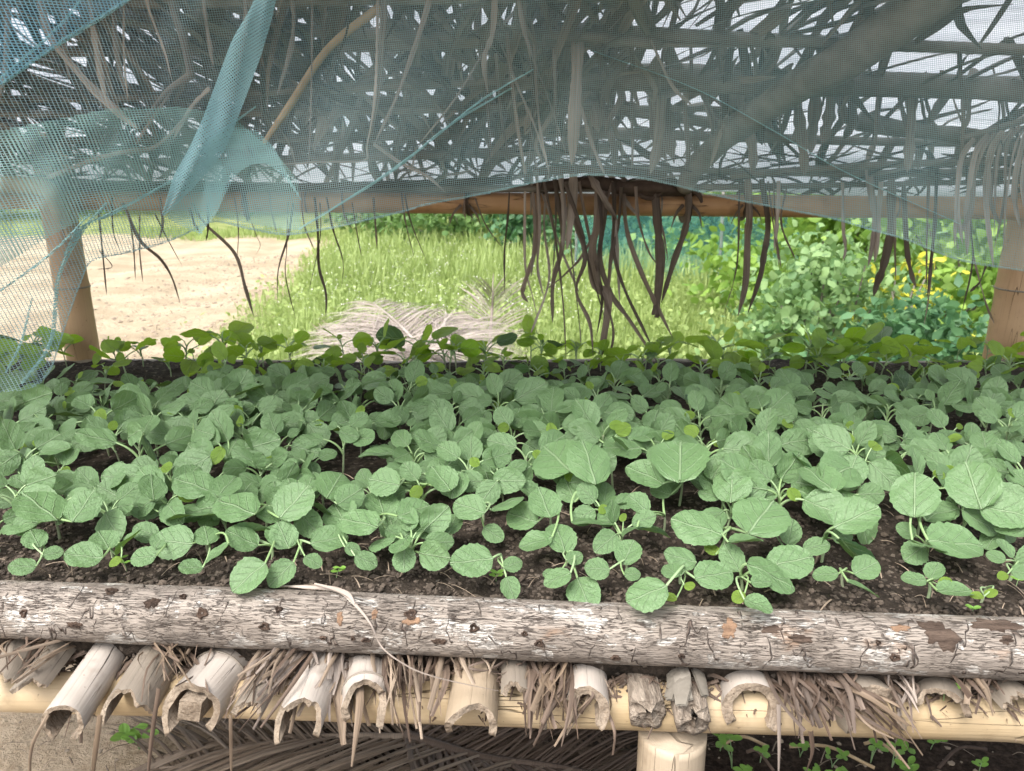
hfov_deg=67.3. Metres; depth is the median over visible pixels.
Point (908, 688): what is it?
leaf bundle
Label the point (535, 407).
cabbage seedling
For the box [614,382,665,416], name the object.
cabbage seedling
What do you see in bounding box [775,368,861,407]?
cabbage seedling
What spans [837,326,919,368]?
cabbage seedling
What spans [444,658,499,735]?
slat
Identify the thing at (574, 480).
cabbage seedling
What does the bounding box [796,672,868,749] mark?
leaf bundle
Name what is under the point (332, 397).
cabbage seedling
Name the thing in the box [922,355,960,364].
cabbage seedling
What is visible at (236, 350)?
cabbage seedling
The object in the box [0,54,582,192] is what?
palm frond
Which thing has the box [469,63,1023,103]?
branch
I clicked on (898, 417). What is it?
cabbage seedling
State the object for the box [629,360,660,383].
cabbage seedling
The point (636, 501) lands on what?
cabbage seedling
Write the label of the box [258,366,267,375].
cabbage seedling
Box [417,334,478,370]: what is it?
cabbage seedling
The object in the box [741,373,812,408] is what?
cabbage seedling
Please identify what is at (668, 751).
bamboo post
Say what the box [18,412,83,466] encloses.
cabbage seedling
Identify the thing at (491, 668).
leaf bundle
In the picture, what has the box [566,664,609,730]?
slat
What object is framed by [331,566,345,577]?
weed
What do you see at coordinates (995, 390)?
cabbage seedling
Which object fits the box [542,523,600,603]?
cabbage seedling
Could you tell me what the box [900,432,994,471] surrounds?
cabbage seedling
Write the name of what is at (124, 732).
weed
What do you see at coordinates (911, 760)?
weed
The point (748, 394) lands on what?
cabbage seedling
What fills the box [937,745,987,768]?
twig
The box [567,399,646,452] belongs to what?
cabbage seedling
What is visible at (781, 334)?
cabbage seedling
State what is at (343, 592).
palm leaflet
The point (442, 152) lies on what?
palm frond
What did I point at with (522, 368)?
cabbage seedling
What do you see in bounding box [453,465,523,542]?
cabbage seedling
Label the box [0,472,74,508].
cabbage seedling
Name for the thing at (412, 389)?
cabbage seedling
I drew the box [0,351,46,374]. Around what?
cabbage seedling
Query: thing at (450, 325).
palm frond
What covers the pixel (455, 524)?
cabbage seedling
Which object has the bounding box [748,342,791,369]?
cabbage seedling
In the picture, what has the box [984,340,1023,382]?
cabbage seedling
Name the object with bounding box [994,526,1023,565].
cabbage seedling
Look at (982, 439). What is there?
cabbage seedling
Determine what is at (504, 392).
cabbage seedling
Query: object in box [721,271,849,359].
bush
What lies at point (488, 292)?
palm frond
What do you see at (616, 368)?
cabbage seedling
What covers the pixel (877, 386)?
cabbage seedling
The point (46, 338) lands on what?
cabbage seedling
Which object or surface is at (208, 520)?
cabbage seedling
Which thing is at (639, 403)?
cabbage seedling
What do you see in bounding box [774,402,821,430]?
cabbage seedling
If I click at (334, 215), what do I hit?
shrub
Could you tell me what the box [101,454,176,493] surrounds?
cabbage seedling
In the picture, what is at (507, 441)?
cabbage seedling
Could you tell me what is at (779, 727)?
leaf strand
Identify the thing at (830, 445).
cabbage seedling
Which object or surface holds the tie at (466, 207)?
attached to the bamboo rail
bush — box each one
[679,217,950,357]
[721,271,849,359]
[782,273,990,360]
[837,353,897,360]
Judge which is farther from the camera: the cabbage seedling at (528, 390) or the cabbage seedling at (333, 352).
the cabbage seedling at (333, 352)
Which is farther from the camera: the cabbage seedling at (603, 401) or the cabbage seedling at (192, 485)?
the cabbage seedling at (603, 401)
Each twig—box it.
[721,735,766,747]
[746,748,774,770]
[789,743,874,768]
[863,739,900,759]
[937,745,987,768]
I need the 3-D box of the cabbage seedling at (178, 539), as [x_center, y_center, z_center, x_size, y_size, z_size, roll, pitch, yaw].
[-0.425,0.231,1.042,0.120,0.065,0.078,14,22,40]
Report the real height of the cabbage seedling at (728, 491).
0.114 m
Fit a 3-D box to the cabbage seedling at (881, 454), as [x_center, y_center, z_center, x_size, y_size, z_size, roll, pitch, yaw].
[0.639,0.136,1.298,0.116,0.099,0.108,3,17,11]
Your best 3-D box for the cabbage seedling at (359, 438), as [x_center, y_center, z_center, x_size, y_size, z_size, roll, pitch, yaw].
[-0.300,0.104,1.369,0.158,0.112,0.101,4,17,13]
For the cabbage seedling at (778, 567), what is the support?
on the soil
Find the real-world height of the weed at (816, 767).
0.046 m
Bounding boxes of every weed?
[110,723,158,749]
[115,555,129,570]
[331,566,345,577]
[489,569,503,577]
[712,733,732,750]
[716,734,742,767]
[733,764,752,770]
[753,745,769,762]
[789,739,809,756]
[803,763,819,770]
[825,746,848,767]
[825,766,847,770]
[868,738,888,762]
[887,739,915,767]
[894,756,918,770]
[927,739,947,748]
[965,604,980,608]
[971,757,988,770]
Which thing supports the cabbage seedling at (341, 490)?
on the soil
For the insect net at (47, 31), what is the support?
hanging from the tarp
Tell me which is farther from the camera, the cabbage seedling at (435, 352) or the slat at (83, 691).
the cabbage seedling at (435, 352)
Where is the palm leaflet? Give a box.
[281,583,497,690]
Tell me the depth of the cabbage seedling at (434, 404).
1.46 m
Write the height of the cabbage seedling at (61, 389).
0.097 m
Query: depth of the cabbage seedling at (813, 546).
1.06 m
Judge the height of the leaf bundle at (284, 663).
0.049 m
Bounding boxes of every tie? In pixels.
[449,193,480,225]
[670,197,701,230]
[730,190,761,225]
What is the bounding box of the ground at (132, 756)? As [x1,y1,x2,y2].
[0,192,1023,770]
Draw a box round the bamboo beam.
[0,671,1023,743]
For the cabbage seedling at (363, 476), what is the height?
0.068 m
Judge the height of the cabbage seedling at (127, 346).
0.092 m
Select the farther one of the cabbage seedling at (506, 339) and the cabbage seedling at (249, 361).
the cabbage seedling at (506, 339)
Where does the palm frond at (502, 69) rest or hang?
on the palm frond at (457, 56)
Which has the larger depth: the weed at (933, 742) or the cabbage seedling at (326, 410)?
the weed at (933, 742)
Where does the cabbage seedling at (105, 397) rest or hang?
on the soil
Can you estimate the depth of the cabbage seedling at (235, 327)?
2.08 m
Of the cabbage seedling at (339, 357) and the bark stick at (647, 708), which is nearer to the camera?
the bark stick at (647, 708)
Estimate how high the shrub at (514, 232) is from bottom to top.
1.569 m
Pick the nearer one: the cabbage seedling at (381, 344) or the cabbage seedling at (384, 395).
the cabbage seedling at (384, 395)
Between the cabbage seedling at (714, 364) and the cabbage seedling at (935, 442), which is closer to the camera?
the cabbage seedling at (935, 442)
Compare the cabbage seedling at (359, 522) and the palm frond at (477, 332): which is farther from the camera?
the palm frond at (477, 332)
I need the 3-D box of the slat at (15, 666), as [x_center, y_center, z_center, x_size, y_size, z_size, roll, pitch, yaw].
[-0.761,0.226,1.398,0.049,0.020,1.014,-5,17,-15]
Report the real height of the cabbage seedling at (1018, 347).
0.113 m
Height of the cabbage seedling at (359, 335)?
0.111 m
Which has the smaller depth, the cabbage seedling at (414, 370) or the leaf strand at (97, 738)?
the leaf strand at (97, 738)
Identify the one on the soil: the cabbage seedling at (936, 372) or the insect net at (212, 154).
the cabbage seedling at (936, 372)
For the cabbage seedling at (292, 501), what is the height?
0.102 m
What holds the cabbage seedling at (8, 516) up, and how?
on the soil
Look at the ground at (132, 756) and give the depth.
7.10 m
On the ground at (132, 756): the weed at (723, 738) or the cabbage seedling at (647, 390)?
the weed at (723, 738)
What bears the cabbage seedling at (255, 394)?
on the soil
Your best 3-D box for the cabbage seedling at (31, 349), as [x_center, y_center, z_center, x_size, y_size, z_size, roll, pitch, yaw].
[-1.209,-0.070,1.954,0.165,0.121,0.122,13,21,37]
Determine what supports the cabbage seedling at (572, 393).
on the soil
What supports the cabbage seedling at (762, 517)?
on the soil
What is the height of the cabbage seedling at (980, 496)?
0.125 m
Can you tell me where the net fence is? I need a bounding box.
[574,192,1000,286]
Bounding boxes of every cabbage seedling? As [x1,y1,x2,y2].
[0,326,64,349]
[0,333,73,372]
[0,338,55,379]
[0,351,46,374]
[0,362,5,374]
[0,374,24,410]
[0,383,52,418]
[0,419,70,475]
[0,427,48,457]
[0,455,72,505]
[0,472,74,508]
[0,489,101,538]
[0,508,36,550]
[3,397,52,442]
[6,456,24,490]
[8,529,63,575]
[13,428,97,469]
[15,363,74,384]
[15,367,37,411]
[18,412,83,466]
[35,334,83,366]
[45,377,113,405]
[46,394,90,429]
[47,381,96,424]
[52,372,98,390]
[57,386,136,455]
[57,447,79,495]
[63,528,141,566]
[64,461,124,516]
[65,390,111,414]
[67,482,166,540]
[70,407,138,461]
[74,415,192,460]
[75,359,131,389]
[89,339,155,372]
[90,406,142,422]
[92,336,138,364]
[92,380,124,407]
[94,474,167,521]
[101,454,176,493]
[109,381,183,407]
[116,383,201,421]
[119,337,157,366]
[120,373,171,396]
[120,393,197,456]
[130,521,166,566]
[131,450,208,493]
[134,464,224,525]
[136,389,229,443]
[139,377,157,385]
[145,404,233,467]
[150,357,171,376]
[155,524,228,573]
[160,333,217,358]
[163,345,212,375]
[165,481,314,526]
[171,466,246,498]
[172,370,226,392]
[172,409,280,473]
[174,368,264,415]
[180,320,253,345]
[184,480,258,530]
[187,360,203,376]
[188,341,254,374]
[196,365,233,377]
[197,352,244,367]
[213,378,277,405]
[218,337,276,357]
[221,408,289,472]
[223,446,288,477]
[225,522,274,593]
[226,395,305,436]
[236,332,287,366]
[237,372,308,428]
[239,461,301,502]
[241,382,317,417]
[242,412,320,459]
[243,352,273,373]
[255,374,275,387]
[256,387,322,435]
[256,472,331,537]
[257,330,309,368]
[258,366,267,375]
[258,452,314,503]
[267,363,335,377]
[267,521,348,587]
[281,359,297,368]
[282,382,360,419]
[285,400,357,447]
[286,448,336,475]
[292,411,374,472]
[294,346,345,370]
[296,356,334,367]
[297,365,329,391]
[313,328,370,355]
[314,471,364,510]
[319,377,394,406]
[321,352,342,375]
[322,367,386,401]
[322,500,377,570]
[327,394,381,430]
[337,400,401,457]
[338,493,429,541]
[339,367,385,399]
[341,342,379,375]
[341,355,374,379]
[351,468,371,509]
[353,318,406,366]
[353,352,383,371]
[358,425,446,492]
[362,359,450,425]
[368,465,458,497]
[368,503,453,570]
[370,436,422,463]
[372,340,429,362]
[373,379,428,439]
[376,324,457,348]
[379,513,421,572]
[383,357,408,388]
[384,418,429,463]
[386,368,429,386]
[386,380,415,395]
[393,457,464,501]
[401,348,440,367]
[406,382,484,419]
[409,398,491,435]
[409,407,494,451]
[413,374,494,424]
[413,421,482,482]
[415,336,448,368]
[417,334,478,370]
[420,514,462,538]
[429,363,456,378]
[430,363,465,379]
[435,338,461,374]
[436,434,525,498]
[449,377,466,401]
[450,543,521,598]
[453,373,548,426]
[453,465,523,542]
[455,368,522,411]
[458,332,517,367]
[460,362,502,383]
[462,373,483,382]
[464,448,537,505]
[471,352,500,373]
[479,429,565,495]
[482,347,527,371]
[482,404,545,443]
[482,406,546,460]
[484,385,525,427]
[504,355,549,376]
[505,384,563,411]
[506,487,562,550]
[513,387,572,428]
[514,362,563,379]
[516,334,561,355]
[516,410,586,439]
[518,314,562,362]
[529,455,563,493]
[532,439,625,524]
[532,447,616,490]
[539,349,573,379]
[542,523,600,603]
[552,359,576,379]
[552,378,604,395]
[553,393,626,427]
[557,340,598,367]
[560,371,630,404]
[562,365,587,384]
[563,387,634,420]
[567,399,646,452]
[569,354,604,375]
[572,482,629,528]
[577,422,650,488]
[583,339,609,370]
[584,539,641,580]
[586,367,641,391]
[593,499,655,554]
[597,355,629,386]
[600,360,630,391]
[601,354,644,368]
[603,425,700,488]
[605,342,674,363]
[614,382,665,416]
[621,409,674,456]
[625,441,710,505]
[626,363,687,399]
[626,479,680,537]
[626,547,733,612]
[627,413,675,431]
[629,336,673,369]
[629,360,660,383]
[630,394,659,425]
[640,351,677,377]
[642,360,676,402]
[644,418,756,454]
[648,331,698,362]
[659,385,728,429]
[662,390,734,443]
[665,353,737,372]
[670,497,791,554]
[675,367,731,393]
[683,361,749,396]
[685,325,764,349]
[685,384,767,431]
[695,419,725,450]
[697,339,755,365]
[697,373,752,421]
[698,470,776,525]
[704,452,752,509]
[706,354,742,366]
[712,357,761,377]
[717,421,776,472]
[718,388,794,435]
[718,543,813,613]
[720,451,843,524]
[730,408,811,470]
[735,362,799,384]
[739,430,817,498]
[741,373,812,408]
[742,350,783,378]
[745,394,811,432]
[747,382,796,398]
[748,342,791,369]
[756,365,791,376]
[765,519,829,558]
[766,324,838,369]
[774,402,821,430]
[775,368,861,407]
[782,327,850,376]
[782,450,865,498]
[784,418,853,457]
[789,350,850,375]
[794,394,839,417]
[796,371,837,413]
[797,454,884,544]
[801,363,841,381]
[806,420,877,491]
[808,424,910,493]
[810,321,884,362]
[812,554,880,596]
[814,415,900,453]
[820,496,880,562]
[821,345,878,377]
[825,361,866,385]
[828,402,896,442]
[835,338,881,376]
[836,378,886,420]
[836,391,893,420]
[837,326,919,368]
[841,365,874,390]
[851,431,922,472]
[855,391,916,427]
[864,351,909,374]
[865,365,903,385]
[875,339,943,369]
[883,388,954,412]
[884,370,931,407]
[887,446,944,489]
[889,472,983,557]
[892,353,943,374]
[893,380,965,434]
[895,414,929,439]
[896,522,955,564]
[900,419,964,478]
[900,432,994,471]
[901,562,973,597]
[903,363,949,403]
[906,381,965,416]
[908,357,961,377]
[918,408,969,445]
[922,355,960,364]
[925,445,1005,507]
[928,364,995,398]
[931,496,1015,542]
[932,360,971,369]
[938,336,979,361]
[944,461,1023,549]
[945,367,1022,426]
[951,376,1023,441]
[955,422,1000,456]
[957,359,993,369]
[963,355,990,378]
[967,355,1018,375]
[969,431,1023,487]
[970,585,997,602]
[972,396,1023,440]
[975,335,1016,360]
[976,372,993,380]
[979,378,1016,392]
[981,387,1023,440]
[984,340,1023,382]
[984,438,1023,486]
[986,538,1023,580]
[990,364,1023,388]
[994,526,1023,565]
[1002,355,1023,366]
[1002,469,1023,498]
[1005,405,1018,420]
[1008,440,1023,455]
[1012,331,1023,352]
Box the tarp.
[0,0,1023,196]
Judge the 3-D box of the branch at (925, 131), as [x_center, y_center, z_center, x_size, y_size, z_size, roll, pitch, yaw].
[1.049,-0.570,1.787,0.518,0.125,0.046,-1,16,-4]
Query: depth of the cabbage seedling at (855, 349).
1.96 m
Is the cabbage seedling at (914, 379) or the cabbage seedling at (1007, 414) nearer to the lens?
the cabbage seedling at (1007, 414)
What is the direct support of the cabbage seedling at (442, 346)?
on the soil
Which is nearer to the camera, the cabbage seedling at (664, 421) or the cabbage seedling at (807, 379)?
the cabbage seedling at (664, 421)
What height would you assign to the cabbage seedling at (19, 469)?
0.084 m
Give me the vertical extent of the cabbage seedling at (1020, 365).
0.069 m
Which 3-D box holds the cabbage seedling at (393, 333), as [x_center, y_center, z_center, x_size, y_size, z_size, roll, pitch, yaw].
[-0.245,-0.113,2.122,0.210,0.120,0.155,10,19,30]
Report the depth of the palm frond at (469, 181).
1.97 m
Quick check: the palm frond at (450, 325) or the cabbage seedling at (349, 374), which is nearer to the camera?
the cabbage seedling at (349, 374)
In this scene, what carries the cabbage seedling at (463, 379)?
on the soil
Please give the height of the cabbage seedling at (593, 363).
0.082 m
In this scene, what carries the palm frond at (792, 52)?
on the palm frond at (725, 170)
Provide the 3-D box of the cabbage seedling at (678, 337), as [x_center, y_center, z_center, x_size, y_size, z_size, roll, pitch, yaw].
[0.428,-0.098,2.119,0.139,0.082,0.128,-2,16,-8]
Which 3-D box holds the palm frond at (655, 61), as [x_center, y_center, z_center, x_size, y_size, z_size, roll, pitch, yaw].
[-0.031,-0.595,1.672,1.479,0.314,0.797,0,16,0]
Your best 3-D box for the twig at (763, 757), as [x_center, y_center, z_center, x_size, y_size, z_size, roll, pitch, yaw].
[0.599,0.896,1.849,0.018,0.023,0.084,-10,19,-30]
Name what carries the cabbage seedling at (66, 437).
on the soil
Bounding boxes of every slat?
[0,639,37,682]
[9,642,75,693]
[41,643,124,739]
[100,645,181,726]
[162,648,247,735]
[230,666,273,714]
[274,651,333,744]
[341,655,389,728]
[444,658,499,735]
[501,660,527,696]
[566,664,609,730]
[720,670,779,731]
[832,675,906,733]
[913,677,971,717]
[989,680,1023,710]
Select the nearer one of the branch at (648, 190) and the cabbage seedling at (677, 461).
the cabbage seedling at (677, 461)
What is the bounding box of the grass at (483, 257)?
[134,214,1002,360]
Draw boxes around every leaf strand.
[28,714,49,770]
[91,715,102,770]
[147,688,160,770]
[229,715,232,770]
[776,704,780,770]
[806,731,814,770]
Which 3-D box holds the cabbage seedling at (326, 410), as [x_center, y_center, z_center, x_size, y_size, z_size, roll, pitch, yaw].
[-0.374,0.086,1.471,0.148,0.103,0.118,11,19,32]
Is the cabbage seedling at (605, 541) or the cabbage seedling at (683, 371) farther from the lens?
the cabbage seedling at (683, 371)
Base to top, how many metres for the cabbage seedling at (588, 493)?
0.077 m
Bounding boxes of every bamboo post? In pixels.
[30,133,101,360]
[636,731,706,770]
[982,160,1023,359]
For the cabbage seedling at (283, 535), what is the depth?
1.05 m
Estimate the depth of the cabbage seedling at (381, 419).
1.46 m
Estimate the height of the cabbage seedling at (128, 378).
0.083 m
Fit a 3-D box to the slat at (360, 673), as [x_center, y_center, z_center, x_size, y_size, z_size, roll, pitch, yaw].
[-0.223,0.242,1.384,0.061,0.045,1.020,-2,16,-5]
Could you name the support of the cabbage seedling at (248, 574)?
on the soil
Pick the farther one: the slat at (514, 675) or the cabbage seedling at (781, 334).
the cabbage seedling at (781, 334)
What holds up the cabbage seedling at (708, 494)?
on the soil
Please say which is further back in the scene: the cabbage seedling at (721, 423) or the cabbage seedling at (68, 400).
the cabbage seedling at (68, 400)
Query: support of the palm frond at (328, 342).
on the ground at (132, 756)
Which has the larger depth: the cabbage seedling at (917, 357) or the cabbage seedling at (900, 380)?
the cabbage seedling at (917, 357)
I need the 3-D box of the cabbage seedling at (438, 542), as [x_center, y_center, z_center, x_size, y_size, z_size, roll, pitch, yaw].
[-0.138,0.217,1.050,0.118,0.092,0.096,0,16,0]
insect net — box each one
[0,0,126,83]
[0,0,1023,391]
[0,107,300,264]
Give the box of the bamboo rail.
[0,190,1023,219]
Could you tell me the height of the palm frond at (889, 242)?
0.477 m
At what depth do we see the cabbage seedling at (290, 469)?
1.22 m
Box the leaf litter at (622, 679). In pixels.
[0,648,1023,740]
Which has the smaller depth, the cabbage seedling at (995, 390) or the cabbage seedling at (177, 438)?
the cabbage seedling at (177, 438)
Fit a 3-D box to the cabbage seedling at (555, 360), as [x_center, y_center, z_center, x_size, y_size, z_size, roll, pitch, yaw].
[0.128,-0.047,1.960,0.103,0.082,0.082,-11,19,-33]
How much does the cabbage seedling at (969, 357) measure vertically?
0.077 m
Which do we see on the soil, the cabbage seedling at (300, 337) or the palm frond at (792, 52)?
the cabbage seedling at (300, 337)
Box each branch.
[0,175,81,239]
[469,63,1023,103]
[533,176,702,202]
[606,104,790,142]
[677,0,963,194]
[855,111,1023,155]
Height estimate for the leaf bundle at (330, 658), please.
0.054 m
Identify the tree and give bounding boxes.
[5,209,151,219]
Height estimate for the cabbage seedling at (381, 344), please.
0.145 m
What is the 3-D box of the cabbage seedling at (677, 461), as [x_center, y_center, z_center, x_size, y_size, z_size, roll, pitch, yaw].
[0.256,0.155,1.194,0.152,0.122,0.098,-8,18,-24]
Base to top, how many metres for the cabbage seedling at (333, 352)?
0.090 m
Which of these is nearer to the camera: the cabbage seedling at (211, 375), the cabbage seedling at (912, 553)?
the cabbage seedling at (912, 553)
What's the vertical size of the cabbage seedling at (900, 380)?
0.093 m
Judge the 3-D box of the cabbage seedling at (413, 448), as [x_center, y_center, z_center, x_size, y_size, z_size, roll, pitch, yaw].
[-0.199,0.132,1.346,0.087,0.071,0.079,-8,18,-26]
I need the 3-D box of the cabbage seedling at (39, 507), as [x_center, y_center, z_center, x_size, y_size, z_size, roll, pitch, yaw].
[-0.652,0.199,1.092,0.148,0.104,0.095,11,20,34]
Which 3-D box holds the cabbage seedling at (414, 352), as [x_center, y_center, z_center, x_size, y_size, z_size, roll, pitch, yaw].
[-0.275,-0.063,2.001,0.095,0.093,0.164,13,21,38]
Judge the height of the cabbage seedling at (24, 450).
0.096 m
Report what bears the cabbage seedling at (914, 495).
on the soil
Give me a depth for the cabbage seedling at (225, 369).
1.78 m
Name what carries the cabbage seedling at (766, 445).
on the soil
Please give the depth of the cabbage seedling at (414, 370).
1.64 m
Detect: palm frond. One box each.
[0,0,532,192]
[0,0,626,181]
[0,0,642,71]
[0,0,680,137]
[0,0,683,168]
[0,0,699,136]
[0,11,634,182]
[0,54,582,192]
[0,113,683,182]
[0,145,1020,213]
[10,176,511,315]
[94,0,883,138]
[97,9,879,179]
[101,716,606,770]
[129,673,636,770]
[160,0,881,86]
[285,322,404,361]
[294,317,420,354]
[308,298,458,360]
[344,330,509,360]
[362,305,507,360]
[393,313,532,360]
[403,724,719,770]
[448,272,545,359]
[479,24,691,175]
[507,138,1021,196]
[521,163,691,364]
[524,67,1023,175]
[526,0,1023,133]
[567,82,1023,181]
[583,0,1023,165]
[597,0,1011,74]
[724,146,1014,322]
[953,116,1023,266]
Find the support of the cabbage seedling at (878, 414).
on the soil
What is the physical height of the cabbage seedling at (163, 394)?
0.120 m
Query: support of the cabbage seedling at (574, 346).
on the soil
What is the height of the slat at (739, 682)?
0.058 m
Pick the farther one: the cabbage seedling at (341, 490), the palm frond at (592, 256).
the palm frond at (592, 256)
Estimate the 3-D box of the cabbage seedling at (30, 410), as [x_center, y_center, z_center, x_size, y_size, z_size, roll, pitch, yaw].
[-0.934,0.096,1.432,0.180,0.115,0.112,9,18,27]
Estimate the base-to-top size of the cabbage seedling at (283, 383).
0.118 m
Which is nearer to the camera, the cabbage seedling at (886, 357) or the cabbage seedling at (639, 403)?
the cabbage seedling at (639, 403)
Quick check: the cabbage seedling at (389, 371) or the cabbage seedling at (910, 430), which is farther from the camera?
the cabbage seedling at (389, 371)
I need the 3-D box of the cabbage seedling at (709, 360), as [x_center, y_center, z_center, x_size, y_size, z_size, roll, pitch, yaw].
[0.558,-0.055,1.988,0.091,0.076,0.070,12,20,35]
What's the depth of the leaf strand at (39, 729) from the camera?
0.89 m
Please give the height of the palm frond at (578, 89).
0.300 m
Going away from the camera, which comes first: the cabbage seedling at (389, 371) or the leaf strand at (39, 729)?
the leaf strand at (39, 729)
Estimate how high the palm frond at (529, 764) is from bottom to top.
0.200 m
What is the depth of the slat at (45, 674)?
0.95 m
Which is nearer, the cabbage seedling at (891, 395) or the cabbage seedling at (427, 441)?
the cabbage seedling at (427, 441)
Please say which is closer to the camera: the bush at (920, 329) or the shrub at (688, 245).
the bush at (920, 329)
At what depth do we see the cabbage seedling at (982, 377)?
1.78 m
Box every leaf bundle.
[0,637,75,683]
[64,656,127,742]
[137,642,211,701]
[224,647,316,731]
[288,651,338,733]
[328,653,379,766]
[370,654,422,741]
[407,656,449,722]
[442,657,525,682]
[450,657,474,684]
[522,661,575,746]
[554,664,615,754]
[764,671,843,743]
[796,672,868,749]
[824,673,922,768]
[883,675,921,738]
[949,666,1007,714]
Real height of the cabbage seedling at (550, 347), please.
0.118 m
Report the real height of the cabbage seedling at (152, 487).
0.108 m
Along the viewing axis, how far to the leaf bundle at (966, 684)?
0.90 m
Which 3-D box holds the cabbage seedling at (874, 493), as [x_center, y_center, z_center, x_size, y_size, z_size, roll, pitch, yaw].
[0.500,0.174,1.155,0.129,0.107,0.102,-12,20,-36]
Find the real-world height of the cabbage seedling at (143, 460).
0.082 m
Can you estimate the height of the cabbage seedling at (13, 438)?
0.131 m
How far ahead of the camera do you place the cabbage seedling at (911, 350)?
2.00 m
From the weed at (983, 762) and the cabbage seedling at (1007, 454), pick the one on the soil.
the cabbage seedling at (1007, 454)
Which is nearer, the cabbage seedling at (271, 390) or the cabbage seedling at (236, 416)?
the cabbage seedling at (236, 416)
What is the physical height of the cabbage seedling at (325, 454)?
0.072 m
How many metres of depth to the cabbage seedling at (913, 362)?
1.86 m
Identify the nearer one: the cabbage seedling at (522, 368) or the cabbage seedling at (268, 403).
the cabbage seedling at (268, 403)
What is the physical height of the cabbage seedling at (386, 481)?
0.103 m
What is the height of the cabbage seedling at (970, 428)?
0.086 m
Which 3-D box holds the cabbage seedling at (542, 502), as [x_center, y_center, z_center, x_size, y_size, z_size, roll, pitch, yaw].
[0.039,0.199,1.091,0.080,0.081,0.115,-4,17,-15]
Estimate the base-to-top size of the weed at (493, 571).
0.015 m
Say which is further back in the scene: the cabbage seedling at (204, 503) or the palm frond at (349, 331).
the palm frond at (349, 331)
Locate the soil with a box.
[0,358,1023,695]
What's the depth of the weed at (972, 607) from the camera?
0.95 m
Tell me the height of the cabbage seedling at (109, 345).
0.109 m
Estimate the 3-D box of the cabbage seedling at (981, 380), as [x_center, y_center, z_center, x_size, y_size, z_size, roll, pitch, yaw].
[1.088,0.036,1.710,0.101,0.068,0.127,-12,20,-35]
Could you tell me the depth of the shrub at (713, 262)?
6.55 m
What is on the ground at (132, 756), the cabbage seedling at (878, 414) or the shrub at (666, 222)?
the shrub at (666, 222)
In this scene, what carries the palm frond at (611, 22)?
on the palm frond at (628, 17)
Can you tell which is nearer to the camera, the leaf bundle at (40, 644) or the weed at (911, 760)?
the leaf bundle at (40, 644)
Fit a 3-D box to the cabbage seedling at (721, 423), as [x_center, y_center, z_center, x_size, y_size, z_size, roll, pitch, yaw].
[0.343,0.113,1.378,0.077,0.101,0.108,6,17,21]
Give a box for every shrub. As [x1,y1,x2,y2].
[323,213,441,236]
[353,213,549,248]
[476,214,645,252]
[552,215,756,258]
[630,192,819,273]
[652,192,945,329]
[740,217,1001,302]
[799,218,1006,335]
[833,252,974,340]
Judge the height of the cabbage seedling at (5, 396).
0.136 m
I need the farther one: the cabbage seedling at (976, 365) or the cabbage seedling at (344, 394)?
the cabbage seedling at (976, 365)
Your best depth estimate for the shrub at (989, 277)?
5.34 m
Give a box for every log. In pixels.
[0,580,1023,680]
[19,358,1006,363]
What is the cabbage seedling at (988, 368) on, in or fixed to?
on the soil
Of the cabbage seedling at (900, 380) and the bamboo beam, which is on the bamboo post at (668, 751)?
the bamboo beam
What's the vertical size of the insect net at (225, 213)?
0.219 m
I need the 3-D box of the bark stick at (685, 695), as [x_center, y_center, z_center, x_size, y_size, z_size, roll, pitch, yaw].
[0.211,0.318,1.159,0.056,0.065,0.528,0,16,0]
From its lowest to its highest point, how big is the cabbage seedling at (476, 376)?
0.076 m
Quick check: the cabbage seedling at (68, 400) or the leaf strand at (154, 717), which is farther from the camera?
the cabbage seedling at (68, 400)
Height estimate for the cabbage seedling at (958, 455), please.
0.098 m
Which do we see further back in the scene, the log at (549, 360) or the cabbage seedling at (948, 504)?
the log at (549, 360)
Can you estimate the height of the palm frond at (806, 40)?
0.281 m
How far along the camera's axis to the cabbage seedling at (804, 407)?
1.53 m
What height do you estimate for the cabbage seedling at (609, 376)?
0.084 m
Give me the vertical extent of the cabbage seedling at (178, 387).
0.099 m
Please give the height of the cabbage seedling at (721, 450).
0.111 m
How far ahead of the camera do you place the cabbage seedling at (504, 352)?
1.96 m
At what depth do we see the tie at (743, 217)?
2.02 m
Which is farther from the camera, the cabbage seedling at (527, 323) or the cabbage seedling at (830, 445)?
the cabbage seedling at (527, 323)
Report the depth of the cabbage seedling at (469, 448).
1.23 m
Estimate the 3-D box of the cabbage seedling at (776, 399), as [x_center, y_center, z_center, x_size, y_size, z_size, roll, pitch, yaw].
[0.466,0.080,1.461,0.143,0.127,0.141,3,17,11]
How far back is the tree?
20.79 m
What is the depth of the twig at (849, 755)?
1.85 m
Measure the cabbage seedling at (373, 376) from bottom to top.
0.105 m
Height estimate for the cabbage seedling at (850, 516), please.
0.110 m
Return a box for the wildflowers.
[265,234,624,335]
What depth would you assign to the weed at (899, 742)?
1.82 m
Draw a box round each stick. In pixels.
[263,4,380,142]
[626,673,665,728]
[664,667,710,735]
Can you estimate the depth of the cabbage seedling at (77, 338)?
2.10 m
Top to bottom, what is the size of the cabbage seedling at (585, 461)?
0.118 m
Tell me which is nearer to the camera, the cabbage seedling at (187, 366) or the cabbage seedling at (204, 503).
the cabbage seedling at (204, 503)

